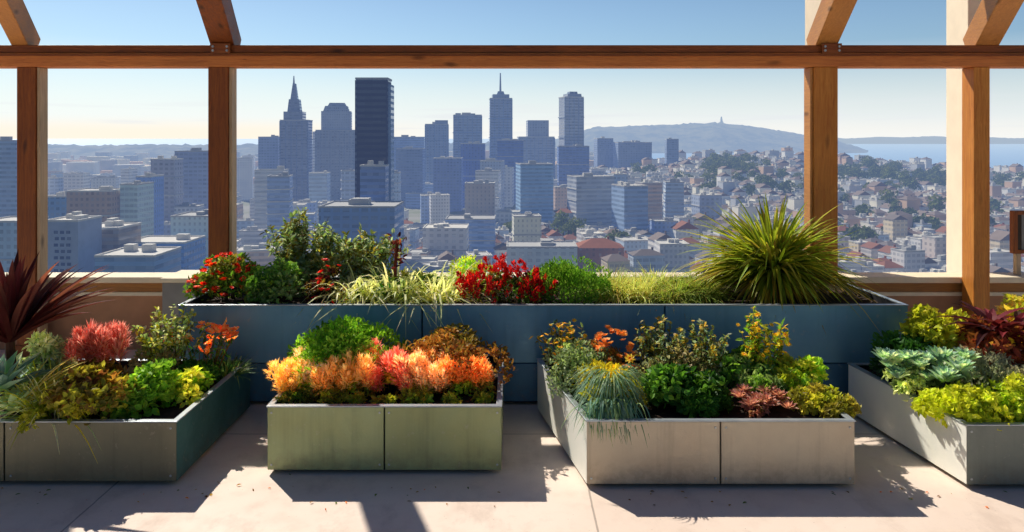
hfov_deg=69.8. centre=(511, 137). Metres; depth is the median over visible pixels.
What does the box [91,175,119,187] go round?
city block
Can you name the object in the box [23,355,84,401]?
blade plant
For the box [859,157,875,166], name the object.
tree
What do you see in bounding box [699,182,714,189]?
tree
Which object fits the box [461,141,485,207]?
office block
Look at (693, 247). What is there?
house
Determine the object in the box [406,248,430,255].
city block
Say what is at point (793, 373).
shrub
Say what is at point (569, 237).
house
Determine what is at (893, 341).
shrub
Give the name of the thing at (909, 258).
house
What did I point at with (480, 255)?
city block
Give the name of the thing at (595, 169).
city block
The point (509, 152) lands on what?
office block
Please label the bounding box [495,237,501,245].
house
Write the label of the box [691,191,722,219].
city block
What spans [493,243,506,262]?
house
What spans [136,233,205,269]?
office block
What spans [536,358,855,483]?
planter box
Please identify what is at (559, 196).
city block
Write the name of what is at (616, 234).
tree
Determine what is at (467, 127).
skyscraper
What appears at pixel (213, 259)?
shrub
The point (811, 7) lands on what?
stucco pier
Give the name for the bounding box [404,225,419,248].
city block
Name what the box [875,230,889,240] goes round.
house
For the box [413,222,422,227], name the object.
house
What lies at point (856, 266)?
house
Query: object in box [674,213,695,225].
house
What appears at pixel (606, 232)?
house
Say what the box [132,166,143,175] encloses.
city block
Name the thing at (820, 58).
pergola
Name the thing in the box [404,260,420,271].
house
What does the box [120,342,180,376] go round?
shrub
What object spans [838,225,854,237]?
house
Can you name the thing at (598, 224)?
city block
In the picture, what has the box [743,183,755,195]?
tree
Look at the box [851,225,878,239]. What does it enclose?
tree
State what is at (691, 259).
house
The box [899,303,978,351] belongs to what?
shrub
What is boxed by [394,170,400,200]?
city block
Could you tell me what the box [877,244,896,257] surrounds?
house
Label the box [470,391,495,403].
shrub
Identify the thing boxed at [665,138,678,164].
office block
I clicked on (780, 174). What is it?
tree
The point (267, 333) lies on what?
planter box
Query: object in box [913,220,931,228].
house
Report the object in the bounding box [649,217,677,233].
city block
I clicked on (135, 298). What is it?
parapet wall
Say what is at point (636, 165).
tree
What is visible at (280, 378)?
plume flower
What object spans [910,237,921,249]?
house
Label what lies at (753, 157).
tree
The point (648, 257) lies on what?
house
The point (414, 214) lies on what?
city ground
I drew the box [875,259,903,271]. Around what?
house
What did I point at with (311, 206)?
city block
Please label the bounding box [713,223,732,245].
house
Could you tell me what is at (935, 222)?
tree
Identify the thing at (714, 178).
tree
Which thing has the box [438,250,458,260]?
house
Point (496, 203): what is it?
city block
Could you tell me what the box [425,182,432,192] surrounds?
city block
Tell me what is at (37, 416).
shrub
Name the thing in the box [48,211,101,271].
office block
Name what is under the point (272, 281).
shrub
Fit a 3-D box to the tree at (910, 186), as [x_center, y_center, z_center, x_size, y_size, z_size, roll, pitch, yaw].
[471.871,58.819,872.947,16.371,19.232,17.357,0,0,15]
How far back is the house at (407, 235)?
535.32 m
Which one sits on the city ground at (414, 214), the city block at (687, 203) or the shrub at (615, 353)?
the city block at (687, 203)
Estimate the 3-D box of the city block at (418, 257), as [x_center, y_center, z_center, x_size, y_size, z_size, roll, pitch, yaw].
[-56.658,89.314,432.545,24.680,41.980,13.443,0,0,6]
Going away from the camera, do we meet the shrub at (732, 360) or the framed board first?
the shrub at (732, 360)
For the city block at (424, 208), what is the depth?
735.49 m
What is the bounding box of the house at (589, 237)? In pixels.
[581,235,604,240]
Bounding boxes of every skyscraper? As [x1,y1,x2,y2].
[279,76,312,200]
[313,103,354,200]
[355,77,393,200]
[425,120,448,182]
[453,113,481,156]
[489,73,512,159]
[517,120,554,178]
[558,92,583,145]
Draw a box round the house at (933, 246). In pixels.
[922,234,945,257]
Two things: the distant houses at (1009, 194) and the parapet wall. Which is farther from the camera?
the distant houses at (1009, 194)
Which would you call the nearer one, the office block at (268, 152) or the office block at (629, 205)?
the office block at (629, 205)
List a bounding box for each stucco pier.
[805,0,820,44]
[946,0,980,271]
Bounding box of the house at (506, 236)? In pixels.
[504,233,511,241]
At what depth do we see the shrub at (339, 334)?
5.27 m
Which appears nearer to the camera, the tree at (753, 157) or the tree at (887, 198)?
the tree at (887, 198)
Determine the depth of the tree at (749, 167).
902.30 m
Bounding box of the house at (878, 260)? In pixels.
[873,256,888,262]
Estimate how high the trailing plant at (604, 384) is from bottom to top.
0.439 m
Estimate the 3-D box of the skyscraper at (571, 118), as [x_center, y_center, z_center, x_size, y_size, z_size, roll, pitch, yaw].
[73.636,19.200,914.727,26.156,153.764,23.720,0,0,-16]
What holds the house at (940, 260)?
on the city ground at (414, 214)
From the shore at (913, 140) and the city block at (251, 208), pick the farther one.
the shore at (913, 140)
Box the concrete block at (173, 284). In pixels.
[160,270,206,358]
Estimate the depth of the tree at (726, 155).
1096.00 m
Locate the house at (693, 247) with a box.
[679,236,700,260]
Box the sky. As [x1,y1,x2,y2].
[0,0,1023,138]
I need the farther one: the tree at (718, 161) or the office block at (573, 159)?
the tree at (718, 161)
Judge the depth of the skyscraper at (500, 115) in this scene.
962.45 m
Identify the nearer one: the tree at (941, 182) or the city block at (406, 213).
the city block at (406, 213)
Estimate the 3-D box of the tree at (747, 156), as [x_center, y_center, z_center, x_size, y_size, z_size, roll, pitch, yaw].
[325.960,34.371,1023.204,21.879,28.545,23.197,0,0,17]
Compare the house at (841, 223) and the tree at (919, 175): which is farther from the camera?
the tree at (919, 175)
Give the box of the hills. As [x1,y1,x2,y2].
[555,122,867,152]
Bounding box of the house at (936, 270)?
[930,269,943,271]
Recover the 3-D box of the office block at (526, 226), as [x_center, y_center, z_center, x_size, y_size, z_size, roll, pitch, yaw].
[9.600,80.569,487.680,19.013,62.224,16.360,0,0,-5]
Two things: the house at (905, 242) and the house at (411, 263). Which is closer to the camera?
the house at (411, 263)
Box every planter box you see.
[0,359,250,480]
[178,276,908,401]
[266,354,503,469]
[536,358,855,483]
[847,363,1023,483]
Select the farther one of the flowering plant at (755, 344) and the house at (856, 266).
the house at (856, 266)
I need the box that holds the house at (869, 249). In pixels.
[861,241,883,259]
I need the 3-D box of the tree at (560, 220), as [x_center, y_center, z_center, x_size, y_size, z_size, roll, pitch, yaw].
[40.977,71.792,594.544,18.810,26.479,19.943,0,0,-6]
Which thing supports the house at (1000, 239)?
on the city ground at (414, 214)
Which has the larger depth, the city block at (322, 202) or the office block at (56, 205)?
the city block at (322, 202)
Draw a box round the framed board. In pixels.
[1010,210,1023,274]
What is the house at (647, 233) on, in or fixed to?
on the city ground at (414, 214)
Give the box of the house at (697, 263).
[690,261,709,271]
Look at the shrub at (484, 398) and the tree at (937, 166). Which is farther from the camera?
the tree at (937, 166)
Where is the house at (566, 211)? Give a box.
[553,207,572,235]
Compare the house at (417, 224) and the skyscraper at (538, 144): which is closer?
the house at (417, 224)
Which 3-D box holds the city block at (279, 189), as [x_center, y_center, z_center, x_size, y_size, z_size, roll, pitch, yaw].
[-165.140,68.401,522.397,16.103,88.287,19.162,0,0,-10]
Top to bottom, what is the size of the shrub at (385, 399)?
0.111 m
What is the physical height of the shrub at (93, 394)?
0.408 m
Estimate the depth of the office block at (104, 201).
420.25 m
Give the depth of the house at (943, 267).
451.64 m
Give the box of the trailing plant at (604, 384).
[560,359,653,447]
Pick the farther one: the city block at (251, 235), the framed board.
the city block at (251, 235)
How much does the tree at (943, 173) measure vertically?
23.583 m
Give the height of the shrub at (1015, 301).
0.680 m
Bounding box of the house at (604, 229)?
[598,226,618,231]
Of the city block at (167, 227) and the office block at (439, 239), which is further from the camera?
the city block at (167, 227)
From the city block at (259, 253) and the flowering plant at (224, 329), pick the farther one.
the city block at (259, 253)
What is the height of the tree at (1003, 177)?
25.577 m
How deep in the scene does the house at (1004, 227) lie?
552.34 m
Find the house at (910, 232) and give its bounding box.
[907,229,919,236]
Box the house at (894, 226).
[883,213,907,240]
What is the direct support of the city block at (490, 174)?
on the city ground at (414, 214)
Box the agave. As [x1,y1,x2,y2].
[0,350,53,414]
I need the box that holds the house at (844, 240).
[838,232,850,247]
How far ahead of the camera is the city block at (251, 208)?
739.35 m
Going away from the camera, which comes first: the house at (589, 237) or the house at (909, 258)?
the house at (909, 258)
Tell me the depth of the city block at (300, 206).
634.87 m
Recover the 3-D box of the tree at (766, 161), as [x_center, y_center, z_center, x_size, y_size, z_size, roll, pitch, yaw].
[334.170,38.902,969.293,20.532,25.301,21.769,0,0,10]
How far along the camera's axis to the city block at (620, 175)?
613.96 m
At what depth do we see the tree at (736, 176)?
851.71 m
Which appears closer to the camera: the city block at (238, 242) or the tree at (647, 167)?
the city block at (238, 242)
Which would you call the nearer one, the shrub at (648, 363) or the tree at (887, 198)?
the shrub at (648, 363)
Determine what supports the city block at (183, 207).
on the city ground at (414, 214)
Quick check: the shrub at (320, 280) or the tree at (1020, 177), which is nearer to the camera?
the shrub at (320, 280)
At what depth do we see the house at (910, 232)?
561.79 m
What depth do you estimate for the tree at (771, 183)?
794.55 m
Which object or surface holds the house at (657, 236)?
on the city ground at (414, 214)
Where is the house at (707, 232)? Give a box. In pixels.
[702,230,712,235]
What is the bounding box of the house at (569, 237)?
[563,233,575,242]
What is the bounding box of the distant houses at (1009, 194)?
[590,146,1023,229]
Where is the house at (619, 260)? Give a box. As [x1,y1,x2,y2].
[601,252,629,271]
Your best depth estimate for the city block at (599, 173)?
865.27 m
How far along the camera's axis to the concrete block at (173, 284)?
7.10 m
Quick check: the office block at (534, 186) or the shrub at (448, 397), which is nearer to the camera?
the shrub at (448, 397)
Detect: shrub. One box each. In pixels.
[15,388,90,433]
[18,329,77,390]
[38,360,149,425]
[98,357,184,418]
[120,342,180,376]
[131,302,207,369]
[153,365,215,407]
[177,358,220,391]
[182,251,262,303]
[195,254,230,292]
[238,257,310,303]
[260,206,346,289]
[272,389,302,403]
[280,248,336,297]
[281,314,414,388]
[302,385,348,403]
[304,258,349,303]
[309,388,335,403]
[319,222,410,288]
[336,391,366,403]
[369,393,397,403]
[397,323,514,394]
[398,383,433,403]
[399,391,433,403]
[438,391,462,403]
[443,254,493,293]
[453,253,558,303]
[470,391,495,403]
[511,255,617,303]
[543,337,619,402]
[586,325,640,391]
[631,346,720,377]
[633,314,686,368]
[639,361,735,417]
[671,318,730,373]
[713,344,777,389]
[735,373,789,404]
[768,353,828,395]
[785,382,861,418]
[868,330,949,387]
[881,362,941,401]
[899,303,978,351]
[910,380,1014,430]
[933,344,1023,391]
[937,300,1023,382]
[946,347,989,385]
[975,371,1023,421]
[989,293,1023,352]
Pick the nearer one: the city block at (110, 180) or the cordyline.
the cordyline
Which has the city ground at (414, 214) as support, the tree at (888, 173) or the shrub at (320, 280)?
the tree at (888, 173)
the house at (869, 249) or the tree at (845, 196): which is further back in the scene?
the tree at (845, 196)
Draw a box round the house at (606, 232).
[602,227,618,239]
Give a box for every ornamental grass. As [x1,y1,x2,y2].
[0,352,107,458]
[198,352,260,388]
[295,232,503,332]
[569,259,687,310]
[644,269,748,327]
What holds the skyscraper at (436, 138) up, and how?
on the city ground at (414, 214)
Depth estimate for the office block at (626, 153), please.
1120.06 m
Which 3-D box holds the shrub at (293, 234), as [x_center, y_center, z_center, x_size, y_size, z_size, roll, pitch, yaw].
[-1.969,1.040,6.947,0.813,0.793,0.562,0,0,0]
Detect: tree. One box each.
[501,221,511,232]
[550,210,570,235]
[556,220,582,235]
[565,216,586,231]
[605,229,630,240]
[628,162,641,170]
[633,168,645,175]
[642,163,657,171]
[674,170,683,178]
[699,173,712,181]
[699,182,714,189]
[704,165,719,173]
[708,152,720,160]
[708,176,716,186]
[712,157,724,165]
[720,161,732,168]
[722,152,729,158]
[727,155,738,162]
[731,171,742,180]
[732,160,740,167]
[737,160,747,168]
[739,152,751,160]
[743,161,759,171]
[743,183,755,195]
[746,169,759,178]
[751,155,758,160]
[752,173,772,182]
[757,176,774,187]
[758,158,771,165]
[762,178,780,189]
[776,168,785,179]
[776,179,798,192]
[791,172,802,176]
[797,177,803,188]
[839,164,851,171]
[839,193,851,202]
[840,168,853,174]
[842,171,857,176]
[842,223,872,239]
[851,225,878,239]
[852,203,874,215]
[854,169,870,178]
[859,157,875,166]
[867,159,879,168]
[867,167,883,177]
[878,188,898,204]
[880,166,897,178]
[882,176,899,181]
[884,180,893,185]
[886,161,899,169]
[887,160,902,169]
[887,199,901,212]
[898,169,911,181]
[899,177,920,190]
[899,207,918,213]
[902,180,916,189]
[911,167,928,176]
[911,213,942,228]
[912,171,930,179]
[916,176,932,180]
[926,168,943,178]
[926,193,945,210]
[928,171,939,177]
[929,176,945,185]
[932,164,943,176]
[939,170,945,178]
[990,196,1004,209]
[990,209,996,225]
[994,172,1011,177]
[994,175,1010,180]
[995,181,1003,186]
[1011,171,1023,180]
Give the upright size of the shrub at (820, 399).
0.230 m
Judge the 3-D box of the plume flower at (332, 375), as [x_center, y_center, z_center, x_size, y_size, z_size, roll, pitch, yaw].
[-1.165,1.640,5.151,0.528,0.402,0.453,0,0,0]
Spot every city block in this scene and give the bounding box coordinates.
[48,169,62,176]
[48,175,63,194]
[51,171,63,176]
[63,172,89,190]
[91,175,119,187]
[100,172,114,176]
[120,167,137,183]
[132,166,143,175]
[164,221,170,234]
[174,202,203,214]
[237,157,252,199]
[237,203,243,218]
[237,218,253,238]
[237,239,241,246]
[237,243,276,266]
[239,226,266,245]
[242,154,254,176]
[250,198,253,218]
[254,166,288,228]
[266,172,293,241]
[293,199,316,227]
[293,202,306,211]
[293,210,315,227]
[307,226,317,236]
[309,171,330,225]
[317,200,331,223]
[341,169,354,200]
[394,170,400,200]
[404,209,408,220]
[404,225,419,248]
[404,253,437,261]
[405,191,426,207]
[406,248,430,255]
[419,225,424,239]
[420,192,433,223]
[420,260,461,271]
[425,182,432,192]
[429,192,449,223]
[466,249,490,264]
[475,168,500,209]
[480,158,504,209]
[495,197,499,220]
[495,208,520,231]
[504,165,513,206]
[553,184,566,209]
[576,229,604,242]
[585,221,607,230]
[589,168,604,171]
[589,171,607,174]
[608,171,627,183]
[611,169,626,173]
[615,234,647,253]
[628,175,640,182]
[635,179,662,221]
[646,172,660,178]
[646,175,665,191]
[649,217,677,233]
[663,178,684,218]
[684,200,691,206]
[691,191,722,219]
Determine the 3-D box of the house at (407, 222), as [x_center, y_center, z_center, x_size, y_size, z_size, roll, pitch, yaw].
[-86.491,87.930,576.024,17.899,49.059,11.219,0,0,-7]
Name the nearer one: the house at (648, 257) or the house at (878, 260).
the house at (648, 257)
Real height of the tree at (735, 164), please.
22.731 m
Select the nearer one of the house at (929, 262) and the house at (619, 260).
the house at (619, 260)
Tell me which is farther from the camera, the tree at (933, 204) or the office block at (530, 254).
the tree at (933, 204)
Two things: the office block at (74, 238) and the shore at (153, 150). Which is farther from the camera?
the shore at (153, 150)
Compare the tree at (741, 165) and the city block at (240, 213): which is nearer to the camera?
the city block at (240, 213)
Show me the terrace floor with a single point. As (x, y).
(538, 482)
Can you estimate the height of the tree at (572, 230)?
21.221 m
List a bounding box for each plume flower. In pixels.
[60,318,132,376]
[263,357,303,393]
[281,345,327,392]
[307,342,382,396]
[359,336,412,395]
[390,347,452,396]
[438,353,496,398]
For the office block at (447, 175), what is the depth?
820.00 m
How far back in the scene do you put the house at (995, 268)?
408.00 m
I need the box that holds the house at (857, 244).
[848,239,867,251]
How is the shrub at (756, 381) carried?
in the planter box at (778, 444)
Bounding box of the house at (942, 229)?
[935,226,945,232]
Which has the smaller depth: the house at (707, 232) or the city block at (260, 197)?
the house at (707, 232)
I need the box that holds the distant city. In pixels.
[48,148,593,183]
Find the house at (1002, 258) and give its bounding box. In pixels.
[990,248,1012,268]
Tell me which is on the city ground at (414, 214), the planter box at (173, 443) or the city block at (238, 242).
the city block at (238, 242)
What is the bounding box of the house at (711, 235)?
[701,234,720,244]
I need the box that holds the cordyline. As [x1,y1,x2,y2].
[0,251,114,411]
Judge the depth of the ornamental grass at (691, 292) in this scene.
6.41 m
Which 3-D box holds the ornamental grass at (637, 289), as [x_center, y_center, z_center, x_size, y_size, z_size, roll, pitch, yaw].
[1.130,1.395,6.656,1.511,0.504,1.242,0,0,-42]
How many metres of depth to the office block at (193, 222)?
380.00 m
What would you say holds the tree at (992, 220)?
on the city ground at (414, 214)
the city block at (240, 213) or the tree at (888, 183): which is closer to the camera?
the city block at (240, 213)
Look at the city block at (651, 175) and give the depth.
846.46 m
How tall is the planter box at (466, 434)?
0.451 m
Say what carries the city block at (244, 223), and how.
on the city ground at (414, 214)
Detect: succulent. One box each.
[729,383,798,417]
[871,346,922,388]
[884,345,958,388]
[919,347,981,383]
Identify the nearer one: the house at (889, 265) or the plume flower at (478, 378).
the plume flower at (478, 378)
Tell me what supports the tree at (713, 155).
on the city ground at (414, 214)
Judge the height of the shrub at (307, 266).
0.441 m
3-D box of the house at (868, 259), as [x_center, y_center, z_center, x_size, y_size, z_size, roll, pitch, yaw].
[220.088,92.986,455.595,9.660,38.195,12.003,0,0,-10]
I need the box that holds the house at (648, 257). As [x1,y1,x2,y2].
[627,247,663,271]
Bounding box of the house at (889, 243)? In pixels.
[878,239,900,247]
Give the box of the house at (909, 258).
[890,245,924,271]
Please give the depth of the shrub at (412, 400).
4.92 m
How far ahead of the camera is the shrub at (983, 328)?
5.26 m
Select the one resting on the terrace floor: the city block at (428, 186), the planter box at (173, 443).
the planter box at (173, 443)
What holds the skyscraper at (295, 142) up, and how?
on the city ground at (414, 214)
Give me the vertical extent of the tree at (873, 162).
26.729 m
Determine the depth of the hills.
5236.69 m
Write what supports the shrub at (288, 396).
in the planter box at (466, 434)
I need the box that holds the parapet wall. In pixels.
[0,272,1023,349]
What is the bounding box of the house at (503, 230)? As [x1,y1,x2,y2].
[495,226,508,236]
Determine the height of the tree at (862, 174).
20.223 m
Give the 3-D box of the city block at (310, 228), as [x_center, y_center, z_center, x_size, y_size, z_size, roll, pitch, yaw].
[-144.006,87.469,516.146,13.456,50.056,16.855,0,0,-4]
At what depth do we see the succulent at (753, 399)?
4.86 m
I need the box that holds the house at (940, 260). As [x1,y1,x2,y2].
[931,254,945,266]
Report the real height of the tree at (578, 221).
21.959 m
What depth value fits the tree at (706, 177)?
865.52 m
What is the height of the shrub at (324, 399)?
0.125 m
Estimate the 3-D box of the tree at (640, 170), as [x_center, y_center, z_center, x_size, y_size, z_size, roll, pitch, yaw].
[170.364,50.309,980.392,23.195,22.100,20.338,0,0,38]
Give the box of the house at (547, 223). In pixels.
[541,221,555,230]
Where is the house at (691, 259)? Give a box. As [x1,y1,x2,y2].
[689,256,693,270]
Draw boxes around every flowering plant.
[163,317,238,380]
[529,318,588,382]
[736,306,790,376]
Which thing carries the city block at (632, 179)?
on the city ground at (414, 214)
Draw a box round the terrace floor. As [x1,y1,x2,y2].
[0,350,1023,531]
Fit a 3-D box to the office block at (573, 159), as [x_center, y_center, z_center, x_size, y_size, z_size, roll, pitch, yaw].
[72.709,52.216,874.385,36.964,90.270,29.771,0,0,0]
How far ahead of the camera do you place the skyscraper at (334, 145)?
891.15 m
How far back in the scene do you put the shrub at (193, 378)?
5.08 m
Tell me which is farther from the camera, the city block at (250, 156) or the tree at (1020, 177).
the city block at (250, 156)
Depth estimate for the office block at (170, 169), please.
560.00 m
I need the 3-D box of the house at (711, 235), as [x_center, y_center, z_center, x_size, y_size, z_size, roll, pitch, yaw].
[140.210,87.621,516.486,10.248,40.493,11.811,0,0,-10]
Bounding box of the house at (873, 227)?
[861,225,880,230]
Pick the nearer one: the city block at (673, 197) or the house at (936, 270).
the house at (936, 270)
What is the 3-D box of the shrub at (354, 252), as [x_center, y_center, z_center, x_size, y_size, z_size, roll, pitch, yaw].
[-1.389,1.112,6.912,0.875,0.650,0.609,0,0,0]
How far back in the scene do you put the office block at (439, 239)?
470.00 m
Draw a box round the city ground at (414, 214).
[119,177,879,264]
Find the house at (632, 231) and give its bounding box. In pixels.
[624,227,646,235]
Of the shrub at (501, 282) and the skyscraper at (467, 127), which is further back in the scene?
the skyscraper at (467, 127)
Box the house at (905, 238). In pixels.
[896,236,909,243]
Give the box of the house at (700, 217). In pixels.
[693,212,715,239]
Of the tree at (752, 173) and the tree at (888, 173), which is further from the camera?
the tree at (888, 173)
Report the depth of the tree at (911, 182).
866.72 m
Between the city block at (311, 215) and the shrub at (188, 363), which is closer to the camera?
the shrub at (188, 363)
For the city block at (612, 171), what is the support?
on the city ground at (414, 214)
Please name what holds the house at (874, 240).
on the city ground at (414, 214)
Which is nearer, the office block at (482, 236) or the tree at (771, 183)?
the office block at (482, 236)
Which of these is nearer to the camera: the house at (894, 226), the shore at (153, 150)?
the house at (894, 226)
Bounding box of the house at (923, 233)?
[913,231,933,236]
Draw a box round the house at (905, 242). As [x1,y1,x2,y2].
[894,240,913,247]
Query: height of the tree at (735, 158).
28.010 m
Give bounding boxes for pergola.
[0,0,1023,357]
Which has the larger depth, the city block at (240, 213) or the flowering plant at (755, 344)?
the city block at (240, 213)
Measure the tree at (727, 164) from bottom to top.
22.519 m
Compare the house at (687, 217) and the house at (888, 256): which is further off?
the house at (687, 217)
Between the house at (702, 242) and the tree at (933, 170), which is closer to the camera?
the house at (702, 242)
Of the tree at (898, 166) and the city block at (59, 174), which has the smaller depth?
the tree at (898, 166)
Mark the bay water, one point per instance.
(1005, 154)
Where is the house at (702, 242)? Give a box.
[699,241,712,252]
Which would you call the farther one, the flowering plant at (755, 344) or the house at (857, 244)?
the house at (857, 244)
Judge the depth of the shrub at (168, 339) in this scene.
5.50 m
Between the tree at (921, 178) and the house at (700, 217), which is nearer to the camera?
the house at (700, 217)
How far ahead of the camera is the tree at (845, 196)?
757.55 m
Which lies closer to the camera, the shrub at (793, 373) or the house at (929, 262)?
the shrub at (793, 373)
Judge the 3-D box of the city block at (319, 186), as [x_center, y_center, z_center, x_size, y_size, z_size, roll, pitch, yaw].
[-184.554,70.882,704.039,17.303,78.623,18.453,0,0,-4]
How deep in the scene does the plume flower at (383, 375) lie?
5.11 m
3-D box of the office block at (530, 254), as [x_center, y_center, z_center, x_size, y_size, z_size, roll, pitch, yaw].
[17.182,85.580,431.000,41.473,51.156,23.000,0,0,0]
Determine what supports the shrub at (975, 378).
in the planter box at (960, 449)
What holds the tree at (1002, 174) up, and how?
on the city ground at (414, 214)
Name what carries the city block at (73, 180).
on the city ground at (414, 214)
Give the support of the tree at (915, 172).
on the city ground at (414, 214)
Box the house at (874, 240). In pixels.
[864,236,884,242]
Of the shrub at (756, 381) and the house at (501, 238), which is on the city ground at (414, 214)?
the house at (501, 238)
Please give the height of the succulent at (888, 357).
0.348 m
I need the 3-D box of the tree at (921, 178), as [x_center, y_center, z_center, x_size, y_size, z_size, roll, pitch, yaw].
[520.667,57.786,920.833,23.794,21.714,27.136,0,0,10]
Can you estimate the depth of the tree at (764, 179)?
801.16 m
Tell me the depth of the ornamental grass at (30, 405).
4.75 m
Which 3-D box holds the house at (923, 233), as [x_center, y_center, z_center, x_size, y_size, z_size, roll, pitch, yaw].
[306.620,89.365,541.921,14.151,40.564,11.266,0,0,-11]
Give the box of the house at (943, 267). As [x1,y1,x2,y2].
[929,265,945,271]
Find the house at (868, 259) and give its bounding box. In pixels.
[858,256,877,262]
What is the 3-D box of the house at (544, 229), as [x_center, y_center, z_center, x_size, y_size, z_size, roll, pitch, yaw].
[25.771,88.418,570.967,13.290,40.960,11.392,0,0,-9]
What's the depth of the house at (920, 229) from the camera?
578.07 m
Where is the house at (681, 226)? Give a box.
[670,220,698,240]
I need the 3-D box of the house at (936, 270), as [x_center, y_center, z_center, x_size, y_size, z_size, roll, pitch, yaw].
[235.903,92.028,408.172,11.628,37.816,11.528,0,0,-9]
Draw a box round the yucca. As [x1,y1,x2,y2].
[672,193,883,331]
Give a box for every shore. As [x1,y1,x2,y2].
[48,141,555,158]
[838,136,1023,143]
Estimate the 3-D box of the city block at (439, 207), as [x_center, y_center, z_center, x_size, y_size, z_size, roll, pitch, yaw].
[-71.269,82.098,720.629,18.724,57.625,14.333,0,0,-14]
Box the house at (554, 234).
[545,229,562,239]
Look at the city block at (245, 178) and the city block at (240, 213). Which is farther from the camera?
the city block at (245, 178)
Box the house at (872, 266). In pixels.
[860,260,884,271]
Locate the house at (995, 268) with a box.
[990,263,1009,271]
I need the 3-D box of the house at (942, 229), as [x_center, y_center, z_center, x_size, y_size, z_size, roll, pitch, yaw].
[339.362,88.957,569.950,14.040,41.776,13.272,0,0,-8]
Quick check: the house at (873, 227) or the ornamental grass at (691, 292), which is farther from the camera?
the house at (873, 227)
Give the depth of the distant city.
1565.53 m
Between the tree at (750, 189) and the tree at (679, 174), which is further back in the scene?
the tree at (679, 174)
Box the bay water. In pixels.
[13,139,1023,168]
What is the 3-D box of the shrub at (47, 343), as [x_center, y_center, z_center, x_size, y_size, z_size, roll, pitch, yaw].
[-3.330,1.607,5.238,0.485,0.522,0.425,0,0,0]
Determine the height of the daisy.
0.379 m
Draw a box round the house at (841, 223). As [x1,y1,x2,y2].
[838,221,848,227]
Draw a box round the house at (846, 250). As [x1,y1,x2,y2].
[838,243,852,253]
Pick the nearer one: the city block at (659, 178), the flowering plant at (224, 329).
the flowering plant at (224, 329)
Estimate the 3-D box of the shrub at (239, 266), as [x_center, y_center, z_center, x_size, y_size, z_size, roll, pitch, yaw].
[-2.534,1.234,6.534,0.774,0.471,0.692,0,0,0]
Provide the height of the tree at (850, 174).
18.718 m
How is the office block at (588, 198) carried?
on the city ground at (414, 214)
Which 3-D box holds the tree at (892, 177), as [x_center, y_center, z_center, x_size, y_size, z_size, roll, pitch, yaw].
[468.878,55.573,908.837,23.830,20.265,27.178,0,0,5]
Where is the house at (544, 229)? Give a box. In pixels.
[541,225,551,235]
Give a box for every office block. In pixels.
[0,136,16,216]
[0,216,48,271]
[48,191,65,218]
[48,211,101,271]
[65,186,119,221]
[94,243,181,271]
[102,217,141,252]
[120,180,153,236]
[136,172,163,234]
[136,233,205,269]
[150,156,183,220]
[170,209,207,268]
[174,148,207,208]
[258,135,278,168]
[318,197,404,271]
[360,160,388,200]
[394,135,424,169]
[396,146,424,206]
[422,223,469,262]
[433,156,462,211]
[445,213,495,260]
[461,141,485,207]
[464,179,494,214]
[497,138,523,203]
[506,238,577,271]
[511,212,541,240]
[515,160,553,221]
[557,144,589,184]
[566,173,614,227]
[576,236,623,271]
[594,136,612,167]
[611,181,647,231]
[613,140,651,168]
[654,238,689,271]
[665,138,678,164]
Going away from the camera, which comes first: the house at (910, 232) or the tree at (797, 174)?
the house at (910, 232)
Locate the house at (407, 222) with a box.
[404,218,412,226]
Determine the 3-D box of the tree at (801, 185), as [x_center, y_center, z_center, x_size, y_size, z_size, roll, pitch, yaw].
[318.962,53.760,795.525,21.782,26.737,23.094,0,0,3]
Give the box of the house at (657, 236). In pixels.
[648,231,671,249]
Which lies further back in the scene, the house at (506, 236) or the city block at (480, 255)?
the house at (506, 236)
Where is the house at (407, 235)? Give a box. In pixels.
[404,226,409,254]
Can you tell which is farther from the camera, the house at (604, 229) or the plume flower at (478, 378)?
the house at (604, 229)
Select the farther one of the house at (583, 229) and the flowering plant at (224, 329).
the house at (583, 229)
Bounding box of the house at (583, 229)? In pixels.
[576,226,595,230]
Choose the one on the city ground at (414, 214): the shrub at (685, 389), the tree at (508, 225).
the tree at (508, 225)
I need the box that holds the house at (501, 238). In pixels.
[495,231,504,242]
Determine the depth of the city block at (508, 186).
853.09 m
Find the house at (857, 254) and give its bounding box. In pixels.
[846,250,869,258]
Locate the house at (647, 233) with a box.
[636,229,652,236]
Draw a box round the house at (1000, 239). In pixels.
[990,229,1009,250]
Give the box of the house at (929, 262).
[925,257,937,271]
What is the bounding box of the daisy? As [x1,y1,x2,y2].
[624,354,635,370]
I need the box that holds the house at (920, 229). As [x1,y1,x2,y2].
[910,226,934,233]
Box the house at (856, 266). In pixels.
[838,256,861,271]
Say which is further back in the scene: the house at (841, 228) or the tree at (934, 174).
the tree at (934, 174)
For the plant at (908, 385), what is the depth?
5.14 m
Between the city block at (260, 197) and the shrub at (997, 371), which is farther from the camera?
the city block at (260, 197)
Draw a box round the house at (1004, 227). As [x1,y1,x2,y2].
[994,225,1009,231]
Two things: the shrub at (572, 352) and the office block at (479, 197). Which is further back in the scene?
the office block at (479, 197)
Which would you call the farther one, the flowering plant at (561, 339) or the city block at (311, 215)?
the city block at (311, 215)
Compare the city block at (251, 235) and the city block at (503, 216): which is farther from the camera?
the city block at (503, 216)
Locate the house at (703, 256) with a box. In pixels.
[694,251,714,263]
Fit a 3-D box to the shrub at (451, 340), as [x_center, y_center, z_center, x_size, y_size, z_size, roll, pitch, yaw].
[-0.410,1.613,5.409,0.888,0.434,0.726,0,0,26]
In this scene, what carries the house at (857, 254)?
on the city ground at (414, 214)
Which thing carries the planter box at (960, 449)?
on the terrace floor
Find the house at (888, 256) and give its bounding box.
[882,253,890,258]
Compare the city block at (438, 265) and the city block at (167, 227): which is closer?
the city block at (438, 265)

